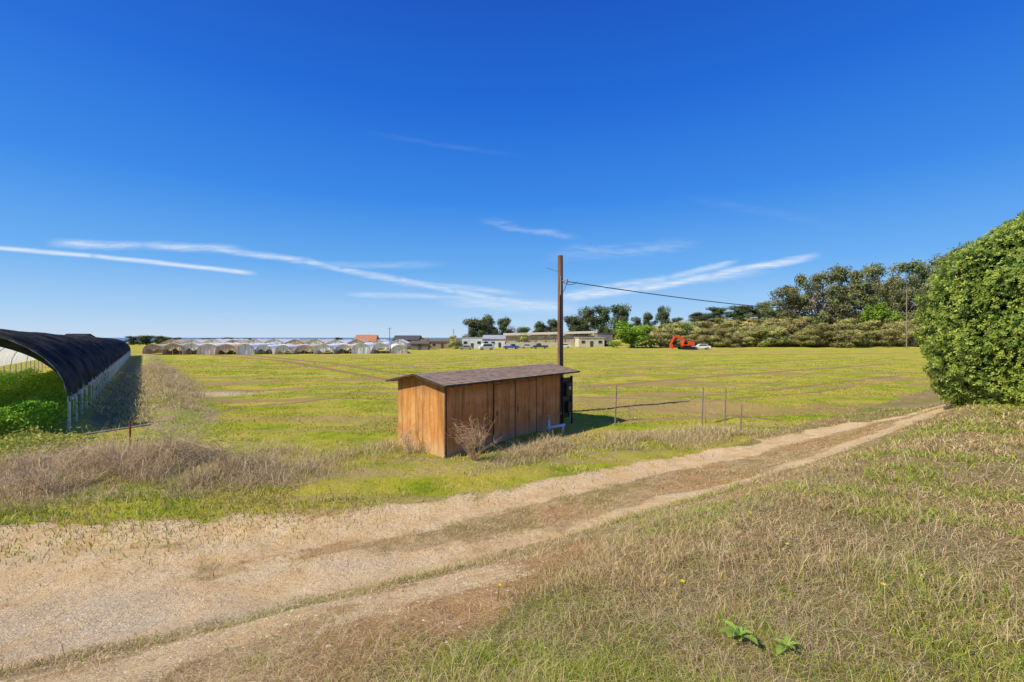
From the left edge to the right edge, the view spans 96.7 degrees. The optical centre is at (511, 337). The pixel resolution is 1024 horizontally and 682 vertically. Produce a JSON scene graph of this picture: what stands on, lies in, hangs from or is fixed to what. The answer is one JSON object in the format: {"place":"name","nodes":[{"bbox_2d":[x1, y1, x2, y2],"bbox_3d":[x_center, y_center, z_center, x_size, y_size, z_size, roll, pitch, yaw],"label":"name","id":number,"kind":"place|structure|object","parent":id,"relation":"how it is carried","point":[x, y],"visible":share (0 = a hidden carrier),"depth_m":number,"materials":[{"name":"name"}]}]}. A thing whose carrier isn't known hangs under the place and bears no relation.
{"place":"outdoors","nodes":[
{"label":"outdoors","id":0,"kind":"place"},
{"bbox_2d":[113,338,460,342],"bbox_3d":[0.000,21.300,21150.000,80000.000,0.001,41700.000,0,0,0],"label":"sea","id":1,"kind":"structure","parent":0,"point":[123,339],"depth_m":9188.09,"materials":[{"name":"blue liquid"}]},
{"bbox_2d":[392,335,421,347],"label":"house","id":2,"kind":"structure","parent":0,"point":[408,338],"depth_m":201.71,"materials":[{"name":"paint"}]},
{"bbox_2d":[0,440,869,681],"bbox_3d":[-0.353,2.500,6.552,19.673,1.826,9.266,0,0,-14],"label":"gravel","id":3,"kind":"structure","parent":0,"point":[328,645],"depth_m":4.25,"materials":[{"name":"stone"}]},
{"bbox_2d":[421,339,461,348],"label":"building","id":4,"kind":"structure","parent":0,"point":[438,343],"depth_m":184.97,"materials":[{"name":"paint"}]},
{"bbox_2d":[0,354,934,590],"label":"field grass","id":5,"kind":"structure","parent":0,"point":[118,489],"depth_m":13.24,"materials":[{"name":"plant"}]},
{"bbox_2d":[461,337,482,348],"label":"farm building","id":6,"kind":"structure","parent":0,"point":[474,342],"depth_m":177.98,"materials":[{"name":"paint"}]},
{"bbox_2d":[482,335,505,347],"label":"farm building","id":7,"kind":"structure","parent":0,"point":[498,341],"depth_m":186.03,"materials":[{"name":"paint"}]},
{"bbox_2d":[0,316,1023,681],"bbox_3d":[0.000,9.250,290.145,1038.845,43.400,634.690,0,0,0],"label":"ground","id":8,"kind":"structure","parent":0,"point":[84,580],"depth_m":7.64,"materials":[{"name":"plant"}]},
{"bbox_2d":[0,452,87,489],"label":"dry bush","id":9,"kind":"object","parent":8,"relation":"on","point":[41,478],"visible":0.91,"depth_m":9.77,"materials":[{"name":"plant"}]},
{"bbox_2d":[0,366,112,436],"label":"crop foliage","id":10,"kind":"object","parent":8,"relation":"on","point":[40,402],"visible":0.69,"depth_m":17.87,"materials":[{"name":"green plant"}]},
{"bbox_2d":[0,422,114,460],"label":"weed foliage","id":11,"kind":"object","parent":8,"relation":"on","point":[5,440],"visible":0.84,"depth_m":13.59,"materials":[{"name":"green plant"}]},
{"bbox_2d":[0,329,130,429],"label":"shade tunnel","id":12,"kind":"structure","parent":8,"relation":"on","point":[74,362],"depth_m":22.75,"materials":[{"name":"black fabric"}]},
{"bbox_2d":[0,450,233,522],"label":"dead weeds","id":13,"kind":"object","parent":8,"relation":"on","point":[24,496],"visible":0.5,"depth_m":9.50,"materials":[{"name":"beige plant"}]},
{"bbox_2d":[83,423,150,434],"bbox_3d":[-12.446,2.901,14.385,1.643,0.231,0.070,0,0,-28],"label":"fallen pipe","id":14,"kind":"object","parent":8,"relation":"on","point":[110,430],"visible":0.81,"depth_m":14.35,"materials":[{"name":"metal"}]},
{"bbox_2d":[75,443,160,476],"bbox_3d":[-9.367,2.953,10.938,1.687,0.815,1.617,0,0,0],"label":"dry bush","id":15,"kind":"object","parent":8,"relation":"on","point":[112,463],"visible":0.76,"depth_m":10.86,"materials":[{"name":"plant"}]},
{"bbox_2d":[81,370,158,430],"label":"ditch weeds","id":16,"kind":"object","parent":8,"relation":"on","point":[118,411],"visible":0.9,"depth_m":22.47,"materials":[{"name":"brown plant"}]},
{"bbox_2d":[134,335,155,344],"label":"distant tree","id":17,"kind":"object","parent":8,"relation":"on","point":[145,340],"visible":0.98,"depth_m":297.93,"materials":[{"name":"green plant"}]},
{"bbox_2d":[142,344,166,353],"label":"hoop tunnel","id":18,"kind":"structure","parent":8,"relation":"on","point":[151,348],"depth_m":102.97,"materials":[{"name":"beige plastic"}]},
{"bbox_2d":[132,420,215,459],"bbox_3d":[-8.790,2.808,12.060,1.755,1.103,1.924,0,0,0],"label":"dry bush","id":19,"kind":"object","parent":8,"relation":"on","point":[180,445],"visible":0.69,"depth_m":12.04,"materials":[{"name":"plant"}]},
{"bbox_2d":[121,361,230,444],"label":"dead weeds","id":20,"kind":"object","parent":8,"relation":"on","point":[175,381],"visible":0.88,"depth_m":27.71,"materials":[{"name":"beige plant"}]},
{"bbox_2d":[0,408,375,506],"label":"dead weeds","id":21,"kind":"object","parent":8,"relation":"on","point":[163,460],"visible":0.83,"depth_m":11.00,"materials":[{"name":"beige plant"}]},
{"bbox_2d":[162,342,227,354],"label":"hoop tunnel","id":22,"kind":"structure","parent":8,"relation":"on","point":[172,348],"depth_m":104.97,"materials":[{"name":"beige plastic"}]},
{"bbox_2d":[181,342,237,354],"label":"hoop tunnel","id":23,"kind":"structure","parent":8,"relation":"on","point":[192,347],"depth_m":105.91,"materials":[{"name":"plastic"}]},
{"bbox_2d":[196,343,247,354],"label":"hoop tunnel","id":24,"kind":"structure","parent":8,"relation":"on","point":[205,349],"depth_m":105.98,"materials":[{"name":"plastic"}]},
{"bbox_2d":[195,434,268,469],"bbox_3d":[-6.828,2.850,11.031,1.545,0.901,1.595,0,0,0],"label":"dry bush","id":25,"kind":"object","parent":8,"relation":"on","point":[226,454],"visible":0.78,"depth_m":11.03,"materials":[{"name":"plant"}]},
{"bbox_2d":[214,343,256,354],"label":"hoop tunnel","id":26,"kind":"structure","parent":8,"relation":"on","point":[226,348],"depth_m":105.46,"materials":[{"name":"beige plastic"}]},
{"bbox_2d":[236,343,277,354],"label":"hoop tunnel","id":27,"kind":"structure","parent":8,"relation":"on","point":[243,349],"depth_m":106.12,"materials":[{"name":"plastic"}]},
{"bbox_2d":[255,344,292,353],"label":"hoop tunnel","id":28,"kind":"structure","parent":8,"relation":"on","point":[260,349],"depth_m":110.62,"materials":[{"name":"plastic"}]},
{"bbox_2d":[275,344,308,353],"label":"hoop tunnel","id":29,"kind":"structure","parent":8,"relation":"on","point":[283,349],"depth_m":107.47,"materials":[{"name":"plastic"}]},
{"bbox_2d":[295,344,319,353],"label":"hoop tunnel","id":30,"kind":"structure","parent":8,"relation":"on","point":[303,348],"depth_m":111.17,"materials":[{"name":"beige plastic"}]},
{"bbox_2d":[313,343,350,353],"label":"hoop tunnel","id":31,"kind":"structure","parent":8,"relation":"on","point":[323,348],"depth_m":108.90,"materials":[{"name":"plastic"}]},
{"bbox_2d":[334,343,358,353],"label":"hoop tunnel","id":32,"kind":"structure","parent":8,"relation":"on","point":[342,347],"depth_m":112.28,"materials":[{"name":"plastic"}]},
{"bbox_2d":[351,343,374,353],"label":"hoop tunnel","id":33,"kind":"structure","parent":8,"relation":"on","point":[362,348],"depth_m":112.11,"materials":[{"name":"plastic"}]},
{"bbox_2d":[325,435,430,466],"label":"dead weeds","id":34,"kind":"object","parent":8,"relation":"on","point":[394,446],"visible":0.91,"depth_m":12.82,"materials":[{"name":"beige plant"}]},
{"bbox_2d":[372,342,390,353],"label":"hoop tunnel","id":35,"kind":"structure","parent":8,"relation":"on","point":[384,346],"depth_m":113.86,"materials":[{"name":"plastic"}]},
{"bbox_2d":[391,344,407,353],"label":"hoop tunnel","id":36,"kind":"structure","parent":8,"relation":"on","point":[397,349],"depth_m":114.31,"materials":[{"name":"plastic"}]},
{"bbox_2d":[399,425,420,453],"bbox_3d":[-2.901,2.853,12.827,0.703,0.878,0.875,0,0,38],"label":"dry bush","id":37,"kind":"object","parent":8,"relation":"on","point":[408,443],"visible":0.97,"depth_m":12.80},
{"bbox_2d":[410,341,430,349],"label":"outbuilding","id":38,"kind":"structure","parent":8,"relation":"on","point":[420,345],"depth_m":160.05,"materials":[{"name":"paint"}]},
{"bbox_2d":[447,335,462,348],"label":"distant shrub","id":39,"kind":"object","parent":8,"relation":"on","point":[456,341],"visible":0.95,"depth_m":173.92,"materials":[{"name":"green plant"}]},
{"bbox_2d":[443,414,498,460],"bbox_3d":[-1.096,2.651,11.981,1.445,1.274,1.925,0,0,-20],"label":"dry bush","id":40,"kind":"object","parent":8,"relation":"on","point":[472,457],"visible":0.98,"depth_m":11.97,"materials":[{"name":"plant"}]},
{"bbox_2d":[461,318,481,338],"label":"cypress tree","id":41,"kind":"object","parent":8,"relation":"on","point":[471,323],"visible":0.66,"depth_m":213.29,"materials":[{"name":"green plant"}]},
{"bbox_2d":[386,363,579,457],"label":"wooden shed","id":42,"kind":"structure","parent":8,"relation":"on","point":[515,401],"depth_m":13.59,"materials":[{"name":"brown wood"}]},
{"bbox_2d":[494,382,514,443],"bbox_3d":[-0.224,2.350,14.275,0.044,1.800,0.980,0,0,39],"label":"door","id":43,"kind":"structure","parent":42,"relation":"in","point":[504,394],"depth_m":14.26,"materials":[{"name":"brown wood"}]},
{"bbox_2d":[515,380,535,437],"bbox_3d":[0.468,2.350,15.119,0.044,1.800,1.100,0,0,39],"label":"door","id":44,"kind":"structure","parent":42,"relation":"in","point":[525,391],"depth_m":15.09,"materials":[{"name":"brown wood"}]},
{"bbox_2d":[475,314,498,341],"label":"cypress tree","id":45,"kind":"object","parent":8,"relation":"on","point":[486,324],"visible":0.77,"depth_m":212.15,"materials":[{"name":"green plant"}]},
{"bbox_2d":[489,316,515,334],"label":"cypress tree","id":46,"kind":"object","parent":8,"relation":"on","point":[503,322],"visible":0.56,"depth_m":213.18,"materials":[{"name":"green plant"}]},
{"bbox_2d":[0,402,1023,681],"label":"dry grass","id":47,"kind":"structure","parent":8,"relation":"on","point":[614,598],"depth_m":2.98,"materials":[{"name":"beige plant"}]},
{"bbox_2d":[462,430,602,475],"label":"dead weeds","id":48,"kind":"object","parent":8,"relation":"on","point":[534,447],"visible":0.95,"depth_m":12.66,"materials":[{"name":"beige plant"}]},
{"bbox_2d":[531,320,550,335],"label":"cypress tree","id":49,"kind":"object","parent":8,"relation":"on","point":[539,326],"visible":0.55,"depth_m":223.04,"materials":[{"name":"green plant"}]},
{"bbox_2d":[503,331,596,346],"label":"packing shed","id":50,"kind":"structure","parent":8,"relation":"on","point":[534,338],"depth_m":174.62,"materials":[{"name":"metal"}]},
{"bbox_2d":[547,318,557,335],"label":"cypress tree","id":51,"kind":"object","parent":8,"relation":"on","point":[553,324],"visible":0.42,"depth_m":224.35,"materials":[{"name":"green plant"}]},
{"bbox_2d":[546,255,567,376],"bbox_3d":[1.984,0.039,19.998,0.951,7.266,0.308,0,0,6],"label":"utility pole","id":52,"kind":"object","parent":8,"relation":"on","point":[560,319],"visible":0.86,"depth_m":19.89,"materials":[{"name":"brown wood"}]},
{"bbox_2d":[568,281,906,309],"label":"power cable","id":53,"kind":"object","parent":52,"relation":"attached to","point":[719,302],"visible":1,"depth_m":30.91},
{"bbox_2d":[561,376,572,423],"bbox_3d":[2.118,2.414,17.116,0.250,1.900,0.690,0,0,39],"label":"electrical panel rack","id":54,"kind":"object","parent":8,"relation":"on","point":[566,397],"visible":0.95,"depth_m":17.02,"materials":[{"name":"black metal"}]},
{"bbox_2d":[563,314,583,335],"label":"cypress tree","id":55,"kind":"object","parent":8,"relation":"on","point":[573,320],"visible":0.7,"depth_m":223.79,"materials":[{"name":"green plant"}]},
{"bbox_2d":[574,306,599,335],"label":"cypress tree","id":56,"kind":"object","parent":8,"relation":"on","point":[588,317],"visible":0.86,"depth_m":222.96,"materials":[{"name":"green plant"}]},
{"bbox_2d":[590,304,618,337],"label":"cypress tree","id":57,"kind":"object","parent":8,"relation":"on","point":[603,316],"visible":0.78,"depth_m":223.72,"materials":[{"name":"green plant"}]},
{"bbox_2d":[609,303,631,337],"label":"cypress tree","id":58,"kind":"object","parent":8,"relation":"on","point":[620,313],"visible":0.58,"depth_m":224.22,"materials":[{"name":"green plant"}]},
{"bbox_2d":[606,320,657,347],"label":"round shrub","id":59,"kind":"object","parent":8,"relation":"on","point":[631,336],"visible":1,"depth_m":139.60,"materials":[{"name":"green plant"}]},
{"bbox_2d":[643,311,656,336],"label":"cypress tree","id":60,"kind":"object","parent":8,"relation":"on","point":[647,317],"visible":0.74,"depth_m":209.46,"materials":[{"name":"green plant"}]},
{"bbox_2d":[646,327,674,347],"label":"hedgerow shrub","id":61,"kind":"object","parent":8,"relation":"on","point":[665,337],"visible":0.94,"depth_m":145.12,"materials":[{"name":"green plant"}]},
{"bbox_2d":[655,305,671,328],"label":"cypress tree","id":62,"kind":"object","parent":8,"relation":"on","point":[662,316],"visible":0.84,"depth_m":208.62,"materials":[{"name":"green plant"}]},
{"bbox_2d":[522,421,816,454],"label":"dead weeds","id":63,"kind":"object","parent":8,"relation":"on","point":[699,436],"visible":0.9,"depth_m":14.93,"materials":[{"name":"beige plant"}]},
{"bbox_2d":[658,321,686,344],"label":"hedgerow shrub","id":64,"kind":"object","parent":8,"relation":"on","point":[678,331],"visible":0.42,"depth_m":155.09,"materials":[{"name":"green plant"}]},
{"bbox_2d":[669,335,694,349],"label":"excavator","id":65,"kind":"object","parent":8,"relation":"on","point":[685,344],"visible":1,"depth_m":120.81,"materials":[{"name":"metal"}]},
{"bbox_2d":[680,321,703,339],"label":"hedgerow shrub","id":66,"kind":"object","parent":8,"relation":"on","point":[689,329],"visible":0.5,"depth_m":158.90,"materials":[{"name":"green plant"}]},
{"bbox_2d":[684,334,709,346],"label":"hedgerow shrub","id":67,"kind":"object","parent":8,"relation":"on","point":[702,339],"visible":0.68,"depth_m":145.03,"materials":[{"name":"green plant"}]},
{"bbox_2d":[687,312,715,324],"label":"cypress tree","id":68,"kind":"object","parent":8,"relation":"on","point":[698,317],"visible":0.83,"depth_m":213.34,"materials":[{"name":"green plant"}]},
{"bbox_2d":[703,306,739,319],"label":"cypress tree","id":69,"kind":"object","parent":8,"relation":"on","point":[718,312],"visible":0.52,"depth_m":213.58,"materials":[{"name":"green plant"}]},
{"bbox_2d":[709,327,740,347],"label":"hedgerow shrub","id":70,"kind":"object","parent":8,"relation":"on","point":[719,333],"visible":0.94,"depth_m":143.58,"materials":[{"name":"green plant"}]},
{"bbox_2d":[712,317,742,333],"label":"hedgerow shrub","id":71,"kind":"object","parent":8,"relation":"on","point":[725,323],"visible":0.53,"depth_m":170.51,"materials":[{"name":"green plant"}]},
{"bbox_2d":[719,620,757,644],"bbox_3d":[1.170,1.540,2.361,0.179,0.054,0.188,0,0,0],"label":"broadleaf plant","id":72,"kind":"object","parent":8,"relation":"on","point":[738,633],"visible":0.96,"depth_m":2.38,"materials":[{"name":"green plant"}]},
{"bbox_2d":[725,305,755,320],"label":"cypress tree","id":73,"kind":"object","parent":8,"relation":"on","point":[741,311],"visible":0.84,"depth_m":212.49,"materials":[{"name":"green plant"}]},
{"bbox_2d":[731,334,756,345],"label":"hedgerow shrub","id":74,"kind":"object","parent":8,"relation":"on","point":[743,338],"visible":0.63,"depth_m":146.03,"materials":[{"name":"green plant"}]},
{"bbox_2d":[731,318,760,330],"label":"hedgerow shrub","id":75,"kind":"object","parent":8,"relation":"on","point":[741,324],"visible":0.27,"depth_m":172.58,"materials":[{"name":"green plant"}]},
{"bbox_2d":[736,325,773,345],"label":"hedgerow shrub","id":76,"kind":"object","parent":8,"relation":"on","point":[756,330],"visible":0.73,"depth_m":146.94,"materials":[{"name":"green plant"}]},
{"bbox_2d":[745,300,784,323],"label":"eucalyptus tree","id":77,"kind":"object","parent":8,"relation":"on","point":[765,310],"visible":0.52,"depth_m":181.30,"materials":[{"name":"green plant"}]},
{"bbox_2d":[754,326,793,346],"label":"hedgerow shrub","id":78,"kind":"object","parent":8,"relation":"on","point":[775,340],"visible":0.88,"depth_m":143.85,"materials":[{"name":"green plant"}]},
{"bbox_2d":[761,319,789,341],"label":"hedgerow shrub","id":79,"kind":"object","parent":8,"relation":"on","point":[770,325],"visible":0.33,"depth_m":152.97,"materials":[{"name":"green plant"}]},
{"bbox_2d":[772,634,799,654],"bbox_3d":[1.378,1.540,2.277,0.122,0.045,0.142,0,0,21],"label":"broadleaf plant","id":80,"kind":"object","parent":8,"relation":"on","point":[783,643],"visible":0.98,"depth_m":2.28,"materials":[{"name":"green plant"}]},
{"bbox_2d":[767,284,814,323],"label":"eucalyptus tree","id":81,"kind":"object","parent":8,"relation":"on","point":[790,312],"visible":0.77,"depth_m":177.06,"materials":[{"name":"green plant"}]},
{"bbox_2d":[771,332,810,346],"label":"hedgerow shrub","id":82,"kind":"object","parent":8,"relation":"on","point":[802,337],"visible":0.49,"depth_m":144.61,"materials":[{"name":"green plant"}]},
{"bbox_2d":[778,318,809,333],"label":"hedgerow shrub","id":83,"kind":"object","parent":8,"relation":"on","point":[799,323],"visible":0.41,"depth_m":151.02,"materials":[{"name":"green plant"}]},
{"bbox_2d":[785,327,828,346],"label":"hedgerow shrub","id":84,"kind":"object","parent":8,"relation":"on","point":[814,334],"visible":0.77,"depth_m":142.64,"materials":[{"name":"green plant"}]},
{"bbox_2d":[785,270,853,325],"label":"eucalyptus tree","id":85,"kind":"object","parent":8,"relation":"on","point":[829,295],"visible":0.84,"depth_m":172.60,"materials":[{"name":"green plant"}]},
{"bbox_2d":[798,324,846,346],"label":"hedgerow shrub","id":86,"kind":"object","parent":8,"relation":"on","point":[827,332],"visible":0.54,"depth_m":142.69,"materials":[{"name":"green plant"}]},
{"bbox_2d":[819,322,850,342],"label":"hedgerow shrub","id":87,"kind":"object","parent":8,"relation":"on","point":[840,326],"visible":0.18,"depth_m":152.29,"materials":[{"name":"green plant"}]},
{"bbox_2d":[825,307,858,323],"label":"hedgerow shrub","id":88,"kind":"object","parent":8,"relation":"on","point":[845,316],"visible":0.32,"depth_m":175.93,"materials":[{"name":"green plant"}]},
{"bbox_2d":[808,263,880,315],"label":"eucalyptus tree","id":89,"kind":"object","parent":8,"relation":"on","point":[842,280],"visible":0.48,"depth_m":187.12,"materials":[{"name":"green plant"}]},
{"bbox_2d":[832,318,861,336],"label":"hedgerow shrub","id":90,"kind":"object","parent":8,"relation":"on","point":[850,321],"visible":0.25,"depth_m":157.08,"materials":[{"name":"green plant"}]},
{"bbox_2d":[831,329,869,347],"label":"hedgerow shrub","id":91,"kind":"object","parent":8,"relation":"on","point":[851,342],"visible":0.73,"depth_m":140.55,"materials":[{"name":"green plant"}]},
{"bbox_2d":[851,331,878,345],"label":"hedgerow shrub","id":92,"kind":"object","parent":8,"relation":"on","point":[871,336],"visible":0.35,"depth_m":144.74,"materials":[{"name":"green plant"}]},
{"bbox_2d":[855,321,876,339],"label":"hedgerow shrub","id":93,"kind":"object","parent":8,"relation":"on","point":[864,327],"visible":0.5,"depth_m":157.48,"materials":[{"name":"green plant"}]},
{"bbox_2d":[856,319,898,332],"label":"hedgerow shrub","id":94,"kind":"object","parent":8,"relation":"on","point":[877,323],"visible":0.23,"depth_m":157.29,"materials":[{"name":"green plant"}]},
{"bbox_2d":[846,261,914,312],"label":"eucalyptus tree","id":95,"kind":"object","parent":8,"relation":"on","point":[871,271],"visible":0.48,"depth_m":179.09,"materials":[{"name":"green plant"}]},
{"bbox_2d":[860,299,903,331],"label":"round shrub","id":96,"kind":"object","parent":8,"relation":"on","point":[879,312],"visible":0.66,"depth_m":159.07,"materials":[{"name":"green plant"}]},
{"bbox_2d":[869,329,908,345],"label":"hedgerow shrub","id":97,"kind":"object","parent":8,"relation":"on","point":[888,336],"visible":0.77,"depth_m":143.53,"materials":[{"name":"green plant"}]},
{"bbox_2d":[879,323,913,344],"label":"hedgerow shrub","id":98,"kind":"object","parent":8,"relation":"on","point":[893,326],"visible":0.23,"depth_m":147.86,"materials":[{"name":"green plant"}]},
{"bbox_2d":[867,272,927,320],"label":"eucalyptus tree","id":99,"kind":"object","parent":8,"relation":"on","point":[896,302],"visible":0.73,"depth_m":168.44,"materials":[{"name":"green plant"}]},
{"bbox_2d":[897,324,926,346],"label":"hedgerow shrub","id":100,"kind":"object","parent":8,"relation":"on","point":[910,336],"visible":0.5,"depth_m":143.62,"materials":[{"name":"green plant"}]},
{"bbox_2d":[898,256,943,310],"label":"eucalyptus tree","id":101,"kind":"object","parent":8,"relation":"on","point":[913,267],"visible":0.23,"depth_m":182.76,"materials":[{"name":"green plant"}]},
{"bbox_2d":[917,247,956,295],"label":"eucalyptus tree","id":102,"kind":"object","parent":8,"relation":"on","point":[927,271],"visible":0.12,"depth_m":180.78,"materials":[{"name":"green plant"}]},
{"bbox_2d":[911,209,1023,407],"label":"shrub","id":103,"kind":"object","parent":8,"relation":"on","point":[969,355],"visible":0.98,"depth_m":11.66,"materials":[{"name":"green plant"}]},
{"bbox_2d":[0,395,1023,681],"bbox_3d":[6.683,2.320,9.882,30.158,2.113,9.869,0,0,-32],"label":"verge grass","id":104,"kind":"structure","parent":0,"point":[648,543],"depth_m":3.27,"materials":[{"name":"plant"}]},
{"bbox_2d":[0,0,1023,337],"label":"sky","id":105,"kind":"structure","parent":0,"point":[169,168],"materials":[{"name":"blue"}]},
{"bbox_2d":[574,337,604,346],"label":"farm building","id":106,"kind":"structure","parent":0,"point":[589,341],"depth_m":159.99,"materials":[{"name":"paint"}]},
{"bbox_2d":[593,333,612,345],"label":"farm building","id":107,"kind":"structure","parent":0,"point":[608,338],"depth_m":165.02,"materials":[{"name":"paint"}]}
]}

